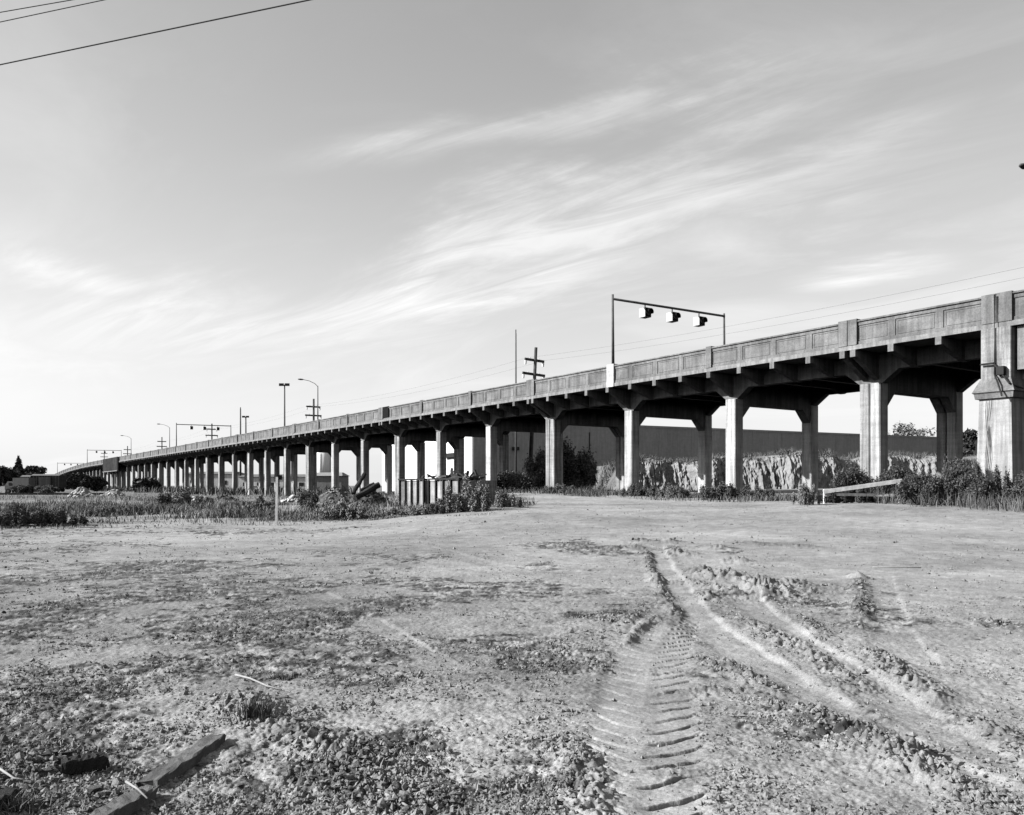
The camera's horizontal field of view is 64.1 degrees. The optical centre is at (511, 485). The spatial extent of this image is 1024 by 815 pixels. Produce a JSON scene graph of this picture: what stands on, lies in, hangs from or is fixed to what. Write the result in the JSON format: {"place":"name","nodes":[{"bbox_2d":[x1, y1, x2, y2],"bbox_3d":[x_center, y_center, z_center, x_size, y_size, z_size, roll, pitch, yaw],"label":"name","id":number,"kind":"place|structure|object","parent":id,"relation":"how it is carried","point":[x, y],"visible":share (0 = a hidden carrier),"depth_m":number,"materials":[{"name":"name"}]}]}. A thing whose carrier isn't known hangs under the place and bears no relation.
{"place":"outdoors","nodes":[
{"label":"outdoors","id":0,"kind":"place"},
{"bbox_2d":[0,0,70,12],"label":"power line","id":1,"kind":"object","parent":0,"point":[36,6],"visible":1,"depth_m":16.88,"materials":[{"name":"metal"}]},
{"bbox_2d":[0,0,103,21],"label":"power line","id":2,"kind":"object","parent":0,"point":[52,10],"visible":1,"depth_m":16.52,"materials":[{"name":"metal"}]},
{"bbox_2d":[0,0,310,64],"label":"power line","id":3,"kind":"object","parent":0,"point":[158,31],"visible":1,"depth_m":15.28,"materials":[{"name":"metal"}]},
{"bbox_2d":[0,486,1023,814],"bbox_3d":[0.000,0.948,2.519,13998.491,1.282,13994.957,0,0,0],"label":"ground","id":4,"kind":"structure","parent":0,"point":[660,696],"depth_m":7.81,"materials":[{"name":"soil"}]},
{"bbox_2d":[0,468,3,483],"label":"tree","id":5,"kind":"object","parent":4,"relation":"on","point":[1,479],"visible":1,"depth_m":171.17,"materials":[{"name":"black plant"}]},
{"bbox_2d":[0,788,19,811],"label":"timber block","id":6,"kind":"object","parent":4,"relation":"on","point":[9,791],"depth_m":3.82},
{"bbox_2d":[0,465,21,492],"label":"tree","id":7,"kind":"object","parent":4,"relation":"on","point":[10,474],"visible":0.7,"depth_m":174.07,"materials":[{"name":"black plant"}]},
{"bbox_2d":[0,768,25,779],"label":"stick","id":8,"kind":"object","parent":4,"relation":"on","point":[6,773],"visible":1,"depth_m":4.10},
{"bbox_2d":[5,478,34,492],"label":"box truck","id":9,"kind":"object","parent":4,"relation":"on","point":[15,482],"visible":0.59,"depth_m":158.97,"materials":[{"name":"grey paint"}]},
{"bbox_2d":[14,455,25,474],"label":"conifer tree","id":10,"kind":"object","parent":4,"relation":"on","point":[18,462],"visible":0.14,"depth_m":177.75,"materials":[{"name":"black plant"}]},
{"bbox_2d":[10,484,30,492],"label":"shrub","id":11,"kind":"object","parent":4,"relation":"on","point":[20,488],"visible":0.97,"depth_m":139.76,"materials":[{"name":"grey plant"}]},
{"bbox_2d":[0,790,53,814],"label":"grass tuft","id":12,"kind":"object","parent":4,"relation":"on","point":[15,805],"visible":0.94,"depth_m":3.77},
{"bbox_2d":[0,500,55,526],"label":"shrub","id":13,"kind":"object","parent":4,"relation":"on","point":[18,515],"visible":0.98,"depth_m":29.94,"materials":[{"name":"grey plant"}]},
{"bbox_2d":[23,465,46,474],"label":"tree","id":14,"kind":"object","parent":4,"relation":"on","point":[31,470],"visible":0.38,"depth_m":188.97,"materials":[{"name":"black plant"}]},
{"bbox_2d":[34,485,58,492],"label":"shrub","id":15,"kind":"object","parent":4,"relation":"on","point":[44,489],"visible":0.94,"depth_m":139.04,"materials":[{"name":"grey plant"}]},
{"bbox_2d":[30,474,66,491],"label":"boxcar","id":16,"kind":"object","parent":4,"relation":"on","point":[59,481],"visible":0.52,"depth_m":163.60,"materials":[{"name":"paint"}]},
{"bbox_2d":[39,477,50,485],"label":"door","id":17,"kind":"structure","parent":16,"relation":"in","point":[43,481],"depth_m":163.43,"materials":[{"name":"paint"}]},
{"bbox_2d":[0,493,103,494],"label":"railway track","id":18,"kind":"structure","parent":4,"relation":"on","point":[40,493],"depth_m":133.23,"materials":[{"name":"metal"}]},
{"bbox_2d":[36,504,87,525],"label":"shrub","id":19,"kind":"object","parent":4,"relation":"on","point":[60,517],"visible":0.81,"depth_m":30.87,"materials":[{"name":"grey plant"}]},
{"bbox_2d":[64,471,87,489],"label":"tree","id":20,"kind":"object","parent":4,"relation":"on","point":[74,479],"visible":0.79,"depth_m":213.55,"materials":[{"name":"black plant"}]},
{"bbox_2d":[68,487,95,496],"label":"rubble heap","id":21,"kind":"object","parent":4,"relation":"on","point":[79,491],"visible":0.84,"depth_m":104.47,"materials":[{"name":"stone"}]},
{"bbox_2d":[58,752,109,775],"bbox_3d":[-2.249,1.463,4.301,0.236,0.097,0.111,0,0,-39],"label":"timber block","id":22,"kind":"object","parent":4,"relation":"on","point":[78,764],"depth_m":4.27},
{"bbox_2d":[79,475,108,490],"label":"tree","id":23,"kind":"object","parent":4,"relation":"on","point":[96,483],"visible":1,"depth_m":198.89,"materials":[{"name":"black plant"}]},
{"bbox_2d":[86,505,130,516],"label":"shrub","id":24,"kind":"object","parent":4,"relation":"on","point":[105,510],"visible":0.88,"depth_m":39.78,"materials":[{"name":"grey plant"}]},
{"bbox_2d":[100,489,125,495],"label":"rubble heap","id":25,"kind":"object","parent":4,"relation":"on","point":[113,492],"visible":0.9,"depth_m":117.58,"materials":[{"name":"stone"}]},
{"bbox_2d":[90,785,159,814],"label":"plank","id":26,"kind":"object","parent":4,"relation":"on","point":[131,802],"visible":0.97,"depth_m":3.75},
{"bbox_2d":[125,780,147,798],"bbox_3d":[-1.741,1.411,3.796,0.015,0.015,0.270,0,0,-45],"label":"stick","id":27,"kind":"object","parent":26,"relation":"on","point":[136,788],"visible":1,"depth_m":3.80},
{"bbox_2d":[130,477,162,491],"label":"tree","id":28,"kind":"object","parent":4,"relation":"on","point":[147,483],"visible":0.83,"depth_m":183.40,"materials":[{"name":"black plant"}]},
{"bbox_2d":[157,437,166,448],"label":"utility pole","id":29,"kind":"object","parent":4,"relation":"on","point":[161,446],"visible":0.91,"depth_m":247.52,"materials":[{"name":"grey wood"}]},
{"bbox_2d":[135,733,225,787],"bbox_3d":[-1.757,1.486,4.406,0.136,0.085,0.796,0,0,5],"label":"plank","id":30,"kind":"object","parent":4,"relation":"on","point":[178,765],"visible":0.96,"depth_m":4.32,"materials":[{"name":"wood"}]},
{"bbox_2d":[156,487,214,504],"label":"shrub","id":31,"kind":"object","parent":4,"relation":"on","point":[166,497],"visible":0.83,"depth_m":61.33,"materials":[{"name":"grey plant"}]},
{"bbox_2d":[205,424,217,439],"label":"utility pole","id":32,"kind":"object","parent":4,"relation":"on","point":[211,429],"visible":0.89,"depth_m":197.84,"materials":[{"name":"grey wood"}]},
{"bbox_2d":[189,472,243,489],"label":"shed","id":33,"kind":"structure","parent":4,"relation":"on","point":[228,479],"depth_m":260.00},
{"bbox_2d":[212,494,239,500],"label":"scrap heap","id":34,"kind":"object","parent":4,"relation":"on","point":[225,497],"visible":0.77,"depth_m":79.56,"materials":[{"name":"soil"}]},
{"bbox_2d":[239,407,241,475],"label":"light mast","id":35,"kind":"object","parent":4,"relation":"on","point":[240,471],"visible":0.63,"depth_m":249.81,"materials":[{"name":"metal"}]},
{"bbox_2d":[242,416,248,432],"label":"light mast","id":36,"kind":"object","parent":4,"relation":"on","point":[245,423],"visible":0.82,"depth_m":299.76,"materials":[{"name":"metal"}]},
{"bbox_2d":[218,696,284,723],"bbox_3d":[-1.652,1.413,5.186,0.426,0.149,0.369,0,0,-10],"label":"grass tuft","id":37,"kind":"object","parent":4,"relation":"on","point":[254,711],"visible":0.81,"depth_m":5.16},
{"bbox_2d":[235,674,281,689],"bbox_3d":[-1.928,1.489,6.194,0.024,0.026,0.722,0,0,-44],"label":"stick","id":38,"kind":"object","parent":4,"relation":"on","point":[246,677],"visible":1,"depth_m":6.20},
{"bbox_2d":[245,489,274,511],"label":"shrub","id":39,"kind":"object","parent":4,"relation":"on","point":[262,502],"visible":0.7,"depth_m":43.79,"materials":[{"name":"grey plant"}]},
{"bbox_2d":[0,488,525,529],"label":"dry grass","id":40,"kind":"structure","parent":4,"relation":"on","point":[185,515],"depth_m":40.92,"materials":[{"name":"plant"}]},
{"bbox_2d":[0,486,537,529],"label":"weeds","id":41,"kind":"object","parent":4,"relation":"on","point":[137,508],"visible":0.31,"depth_m":42.09,"materials":[{"name":"plant"}]},
{"bbox_2d":[238,474,305,490],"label":"shed","id":42,"kind":"structure","parent":4,"relation":"on","point":[302,480],"depth_m":230.00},
{"bbox_2d":[275,475,281,524],"bbox_3d":[-9.015,0.657,31.577,0.265,2.120,0.060,0,0,0],"label":"survey stake","id":43,"kind":"object","parent":4,"relation":"on","point":[279,477],"visible":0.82,"depth_m":31.55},
{"bbox_2d":[262,671,299,680],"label":"grass tuft","id":44,"kind":"object","parent":4,"relation":"on","point":[280,676],"visible":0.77,"depth_m":6.34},
{"bbox_2d":[279,383,289,487],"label":"light mast","id":45,"kind":"object","parent":4,"relation":"on","point":[282,384],"visible":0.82,"depth_m":199.82,"materials":[{"name":"metal"}]},
{"bbox_2d":[281,495,297,502],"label":"rubble heap","id":46,"kind":"object","parent":4,"relation":"on","point":[291,498],"visible":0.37,"depth_m":71.56,"materials":[{"name":"stone"}]},
{"bbox_2d":[294,489,319,511],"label":"shrub","id":47,"kind":"object","parent":4,"relation":"on","point":[306,497],"visible":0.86,"depth_m":41.69,"materials":[{"name":"grey plant"}]},
{"bbox_2d":[305,399,321,420],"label":"utility pole","id":48,"kind":"object","parent":4,"relation":"on","point":[313,407],"visible":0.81,"depth_m":140.32,"materials":[{"name":"grey wood"}]},
{"bbox_2d":[104,267,1022,453],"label":"power line","id":49,"kind":"object","parent":48,"relation":"attached to","point":[698,331],"visible":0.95,"depth_m":63.61,"materials":[{"name":"metal"}]},
{"bbox_2d":[109,278,1019,453],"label":"power line","id":50,"kind":"object","parent":48,"relation":"attached to","point":[660,344],"visible":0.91,"depth_m":68.42,"materials":[{"name":"metal"}]},
{"bbox_2d":[317,453,330,471],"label":"silo","id":51,"kind":"object","parent":4,"relation":"on","point":[323,462],"visible":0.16,"depth_m":253.13,"materials":[{"name":"metal"}]},
{"bbox_2d":[317,472,348,491],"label":"shed","id":52,"kind":"structure","parent":4,"relation":"on","point":[323,480],"depth_m":180.00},
{"bbox_2d":[313,486,353,507],"bbox_3d":[-11.277,0.762,51.953,3.978,1.470,2.398,0,0,0],"label":"debris heap","id":53,"kind":"object","parent":4,"relation":"on","point":[330,496],"visible":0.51,"depth_m":51.45,"materials":[{"name":"stone"}]},
{"bbox_2d":[320,496,364,519],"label":"shrub","id":54,"kind":"object","parent":4,"relation":"on","point":[342,509],"visible":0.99,"depth_m":34.69,"materials":[{"name":"grey plant"}]},
{"bbox_2d":[346,489,391,507],"bbox_3d":[-8.726,0.749,50.018,3.099,1.314,1.999,0,0,0],"label":"scrap heap","id":55,"kind":"object","parent":4,"relation":"on","point":[375,496],"visible":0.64,"depth_m":49.45,"materials":[{"name":"soil"}]},
{"bbox_2d":[351,473,366,494],"bbox_3d":[-9.248,-0.119,49.403,0.288,1.346,1.170,0,0,36],"label":"log","id":56,"kind":"object","parent":55,"relation":"on","point":[358,483],"visible":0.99,"depth_m":49.29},
{"bbox_2d":[353,482,380,500],"bbox_3d":[-8.610,0.343,48.601,1.675,1.116,0.412,0,0,-33],"label":"log","id":57,"kind":"object","parent":55,"relation":"on","point":[367,491],"visible":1,"depth_m":48.44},
{"bbox_2d":[360,482,374,490],"bbox_3d":[-8.954,0.091,50.652,0.965,0.619,0.235,0,0,-21],"label":"log","id":58,"kind":"object","parent":55,"relation":"on","point":[365,487],"visible":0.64,"depth_m":50.55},
{"bbox_2d":[377,789,422,814],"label":"stick","id":59,"kind":"object","parent":4,"relation":"on","point":[402,803],"visible":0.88,"depth_m":3.80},
{"bbox_2d":[385,504,430,515],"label":"shrub","id":60,"kind":"object","parent":4,"relation":"on","point":[411,510],"visible":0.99,"depth_m":33.24,"materials":[{"name":"grey plant"}]},
{"bbox_2d":[398,478,427,505],"bbox_3d":[-4.872,0.437,47.961,2.420,1.675,3.276,0,0,-34],"label":"scrap bin","id":61,"kind":"object","parent":4,"relation":"on","point":[412,491],"visible":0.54,"depth_m":47.23,"materials":[{"name":"metal"}]},
{"bbox_2d":[416,474,446,480],"bbox_3d":[-4.765,-0.182,48.021,1.680,1.003,2.586,0,0,-35],"label":"scrap metal","id":62,"kind":"object","parent":61,"relation":"in","point":[428,476],"visible":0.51,"depth_m":48.23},
{"bbox_2d":[423,501,457,513],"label":"shrub","id":63,"kind":"object","parent":4,"relation":"on","point":[434,508],"visible":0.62,"depth_m":32.85,"materials":[{"name":"grey plant"}]},
{"bbox_2d":[427,478,496,504],"bbox_3d":[-2.766,0.401,44.825,2.420,1.603,3.525,0,0,-34],"label":"scrap bin","id":64,"kind":"object","parent":4,"relation":"on","point":[437,488],"visible":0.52,"depth_m":44.05,"materials":[{"name":"metal"}]},
{"bbox_2d":[438,468,486,479],"bbox_3d":[-2.786,-0.323,44.666,2.337,1.286,3.287,0,0,-28],"label":"scrap metal","id":65,"kind":"object","parent":64,"relation":"in","point":[452,474],"visible":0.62,"depth_m":43.98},
{"bbox_2d":[437,473,490,512],"bbox_3d":[-1.843,0.287,33.166,2.324,1.673,1.566,0,0,11],"label":"shrub","id":66,"kind":"object","parent":4,"relation":"on","point":[469,499],"visible":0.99,"depth_m":32.62,"materials":[{"name":"grey plant"}]},
{"bbox_2d":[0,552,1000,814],"bbox_3d":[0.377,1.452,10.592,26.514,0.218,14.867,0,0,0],"label":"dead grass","id":67,"kind":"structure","parent":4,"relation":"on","point":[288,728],"depth_m":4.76,"materials":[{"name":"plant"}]},
{"bbox_2d":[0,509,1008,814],"bbox_3d":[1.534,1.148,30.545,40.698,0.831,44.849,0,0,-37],"label":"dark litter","id":68,"kind":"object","parent":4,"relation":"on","point":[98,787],"visible":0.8,"depth_m":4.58,"materials":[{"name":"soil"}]},
{"bbox_2d":[489,487,522,507],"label":"shrub","id":69,"kind":"object","parent":4,"relation":"on","point":[501,500],"visible":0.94,"depth_m":34.17,"materials":[{"name":"grey plant"}]},
{"bbox_2d":[483,470,533,491],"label":"shrub","id":70,"kind":"object","parent":4,"relation":"on","point":[512,479],"visible":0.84,"depth_m":71.71,"materials":[{"name":"black plant"}]},
{"bbox_2d":[0,512,1020,814],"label":"soil clods","id":71,"kind":"object","parent":4,"relation":"on","point":[358,762],"visible":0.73,"depth_m":4.31,"materials":[{"name":"soil"}]},
{"bbox_2d":[0,501,1023,814],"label":"soil crumbs","id":72,"kind":"object","parent":4,"relation":"on","point":[968,795],"visible":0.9,"depth_m":4.74,"materials":[{"name":"soil"}]},
{"bbox_2d":[515,330,516,487],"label":"light mast","id":73,"kind":"object","parent":4,"relation":"on","point":[515,382],"visible":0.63,"depth_m":109.92,"materials":[{"name":"metal"}]},
{"bbox_2d":[522,347,544,490],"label":"utility pole","id":74,"kind":"object","parent":4,"relation":"on","point":[534,374],"visible":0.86,"depth_m":86.86,"materials":[{"name":"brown wood"}]},
{"bbox_2d":[522,446,545,490],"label":"shrub","id":75,"kind":"object","parent":4,"relation":"on","point":[538,479],"visible":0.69,"depth_m":79.67,"materials":[{"name":"black plant"}]},
{"bbox_2d":[55,289,1023,495],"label":"viaduct","id":76,"kind":"object","parent":4,"relation":"on","point":[943,357],"visible":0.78,"depth_m":51.61,"materials":[{"name":"concrete"}]},
{"bbox_2d":[87,450,121,462],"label":"signal gantry","id":77,"kind":"object","parent":76,"relation":"on","point":[104,452],"visible":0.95,"depth_m":290.27,"materials":[{"name":"metal"}]},
{"bbox_2d":[176,423,230,445],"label":"signal gantry","id":78,"kind":"object","parent":76,"relation":"on","point":[204,428],"visible":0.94,"depth_m":169.87,"materials":[{"name":"metal"}]},
{"bbox_2d":[298,379,317,418],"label":"street lamp","id":79,"kind":"object","parent":76,"relation":"on","point":[317,396],"visible":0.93,"depth_m":130.40,"materials":[{"name":"metal"}]},
{"bbox_2d":[612,294,724,363],"bbox_3d":[11.396,-10.425,57.746,11.100,4.811,0.920,0,0,-34],"label":"signal gantry","id":80,"kind":"object","parent":76,"relation":"on","point":[645,312],"visible":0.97,"depth_m":57.52,"materials":[{"name":"metal"}]},
{"bbox_2d":[985,399,990,473],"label":"dead vine","id":81,"kind":"object","parent":76,"relation":"attached to","point":[986,469],"visible":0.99,"depth_m":34.35,"materials":[{"name":"grey plant"}]},
{"bbox_2d":[66,484,1023,512],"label":"undergrowth","id":82,"kind":"object","parent":4,"relation":"on","point":[972,503],"visible":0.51,"depth_m":47.27,"materials":[{"name":"plant"}]},
{"bbox_2d":[544,483,573,492],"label":"shrub","id":83,"kind":"object","parent":4,"relation":"on","point":[556,487],"visible":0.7,"depth_m":60.59,"materials":[{"name":"grey plant"}]},
{"bbox_2d":[537,436,596,489],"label":"shrub","id":84,"kind":"object","parent":4,"relation":"on","point":[570,464],"visible":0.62,"depth_m":77.37,"materials":[{"name":"black plant"}]},
{"bbox_2d":[575,461,598,489],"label":"shrub","id":85,"kind":"object","parent":4,"relation":"on","point":[594,481],"visible":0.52,"depth_m":78.47,"materials":[{"name":"black plant"}]},
{"bbox_2d":[621,483,648,495],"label":"shrub","id":86,"kind":"object","parent":4,"relation":"on","point":[632,488],"visible":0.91,"depth_m":53.71,"materials":[{"name":"grey plant"}]},
{"bbox_2d":[645,481,690,497],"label":"shrub","id":87,"kind":"object","parent":4,"relation":"on","point":[671,490],"visible":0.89,"depth_m":50.63,"materials":[{"name":"grey plant"}]},
{"bbox_2d":[382,425,977,490],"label":"warehouse","id":88,"kind":"structure","parent":4,"relation":"on","point":[665,442],"depth_m":146.33,"materials":[{"name":"metal"}]},
{"bbox_2d":[698,480,748,499],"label":"shrub","id":89,"kind":"object","parent":4,"relation":"on","point":[730,490],"visible":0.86,"depth_m":46.57,"materials":[{"name":"grey plant"}]},
{"bbox_2d":[740,484,774,499],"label":"shrub","id":90,"kind":"object","parent":4,"relation":"on","point":[757,491],"visible":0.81,"depth_m":45.72,"materials":[{"name":"grey plant"}]},
{"bbox_2d":[791,480,820,504],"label":"shrub","id":91,"kind":"object","parent":4,"relation":"on","point":[806,495],"visible":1,"depth_m":33.21,"materials":[{"name":"grey plant"}]},
{"bbox_2d":[820,485,854,502],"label":"shrub","id":92,"kind":"object","parent":4,"relation":"on","point":[834,498],"visible":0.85,"depth_m":35.27,"materials":[{"name":"black plant"}]},
{"bbox_2d":[829,466,873,501],"bbox_3d":[15.443,-0.088,37.255,2.220,1.747,1.349,0,0,0],"label":"shrub","id":93,"kind":"object","parent":4,"relation":"on","point":[851,478],"visible":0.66,"depth_m":36.88,"materials":[{"name":"grey plant"}]},
{"bbox_2d":[823,479,903,502],"bbox_3d":[15.022,0.337,34.966,3.415,1.255,0.294,0,0,2],"label":"broken rail","id":94,"kind":"object","parent":4,"relation":"on","point":[827,492],"visible":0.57,"depth_m":34.92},
{"bbox_2d":[855,475,896,502],"bbox_3d":[16.085,0.156,35.880,1.940,1.273,1.652,0,0,-30],"label":"shrub","id":95,"kind":"object","parent":4,"relation":"on","point":[870,499],"visible":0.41,"depth_m":35.76,"materials":[{"name":"grey plant"}]},
{"bbox_2d":[878,463,912,498],"bbox_3d":[17.442,-0.115,37.229,1.843,1.795,1.473,0,0,0],"label":"shrub","id":96,"kind":"object","parent":4,"relation":"on","point":[893,472],"visible":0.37,"depth_m":37.02,"materials":[{"name":"grey plant"}]},
{"bbox_2d":[873,566,920,567],"bbox_3d":[6.913,1.471,14.708,0.817,0.024,0.100,0,0,10],"label":"stick","id":97,"kind":"object","parent":4,"relation":"on","point":[894,567],"visible":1,"depth_m":14.73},
{"bbox_2d":[888,422,935,435],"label":"tree","id":98,"kind":"object","parent":4,"relation":"on","point":[912,432],"visible":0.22,"depth_m":212.95,"materials":[{"name":"grey plant"}]},
{"bbox_2d":[893,469,944,504],"bbox_3d":[16.368,0.057,32.784,1.979,1.481,1.201,0,0,20],"label":"shrub","id":99,"kind":"object","parent":4,"relation":"on","point":[910,486],"visible":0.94,"depth_m":32.77,"materials":[{"name":"grey plant"}]},
{"bbox_2d":[927,454,958,504],"bbox_3d":[17.703,-0.245,33.234,1.270,2.159,1.849,0,0,0],"label":"shrub","id":100,"kind":"object","parent":4,"relation":"on","point":[947,482],"visible":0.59,"depth_m":32.69,"materials":[{"name":"grey plant"}]},
{"bbox_2d":[946,457,970,499],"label":"shrub","id":101,"kind":"object","parent":4,"relation":"on","point":[957,468],"visible":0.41,"depth_m":34.37,"materials":[{"name":"grey plant"}]},
{"bbox_2d":[950,473,992,504],"bbox_3d":[18.082,0.142,32.071,1.499,1.332,1.706,0,0,0],"label":"shrub","id":102,"kind":"object","parent":4,"relation":"on","point":[968,483],"visible":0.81,"depth_m":31.88,"materials":[{"name":"grey plant"}]},
{"bbox_2d":[970,457,982,478],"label":"shrub","id":103,"kind":"object","parent":4,"relation":"on","point":[975,469],"visible":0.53,"depth_m":34.12,"materials":[{"name":"grey plant"}]},
{"bbox_2d":[975,464,1023,505],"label":"shrub","id":104,"kind":"object","parent":4,"relation":"on","point":[997,484],"visible":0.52,"depth_m":31.72,"materials":[{"name":"grey plant"}]},
{"bbox_2d":[1007,471,1023,504],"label":"shrub","id":105,"kind":"object","parent":4,"relation":"on","point":[1017,489],"visible":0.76,"depth_m":31.40,"materials":[{"name":"grey plant"}]},
{"bbox_2d":[0,0,1023,485],"label":"sky","id":106,"kind":"structure","parent":0,"point":[357,200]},
{"bbox_2d":[593,450,976,489],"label":"earth bank","id":107,"kind":"structure","parent":0,"point":[771,472],"depth_m":94.13,"materials":[{"name":"soil"}]},
{"bbox_2d":[592,446,976,489],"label":"bank weeds","id":108,"kind":"object","parent":107,"relation":"on","point":[688,461],"visible":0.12,"depth_m":97.42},
{"bbox_2d":[963,428,977,456],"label":"tree","id":109,"kind":"object","parent":107,"relation":"on","point":[969,437],"visible":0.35,"depth_m":118.50,"materials":[{"name":"grey plant"}]}
]}

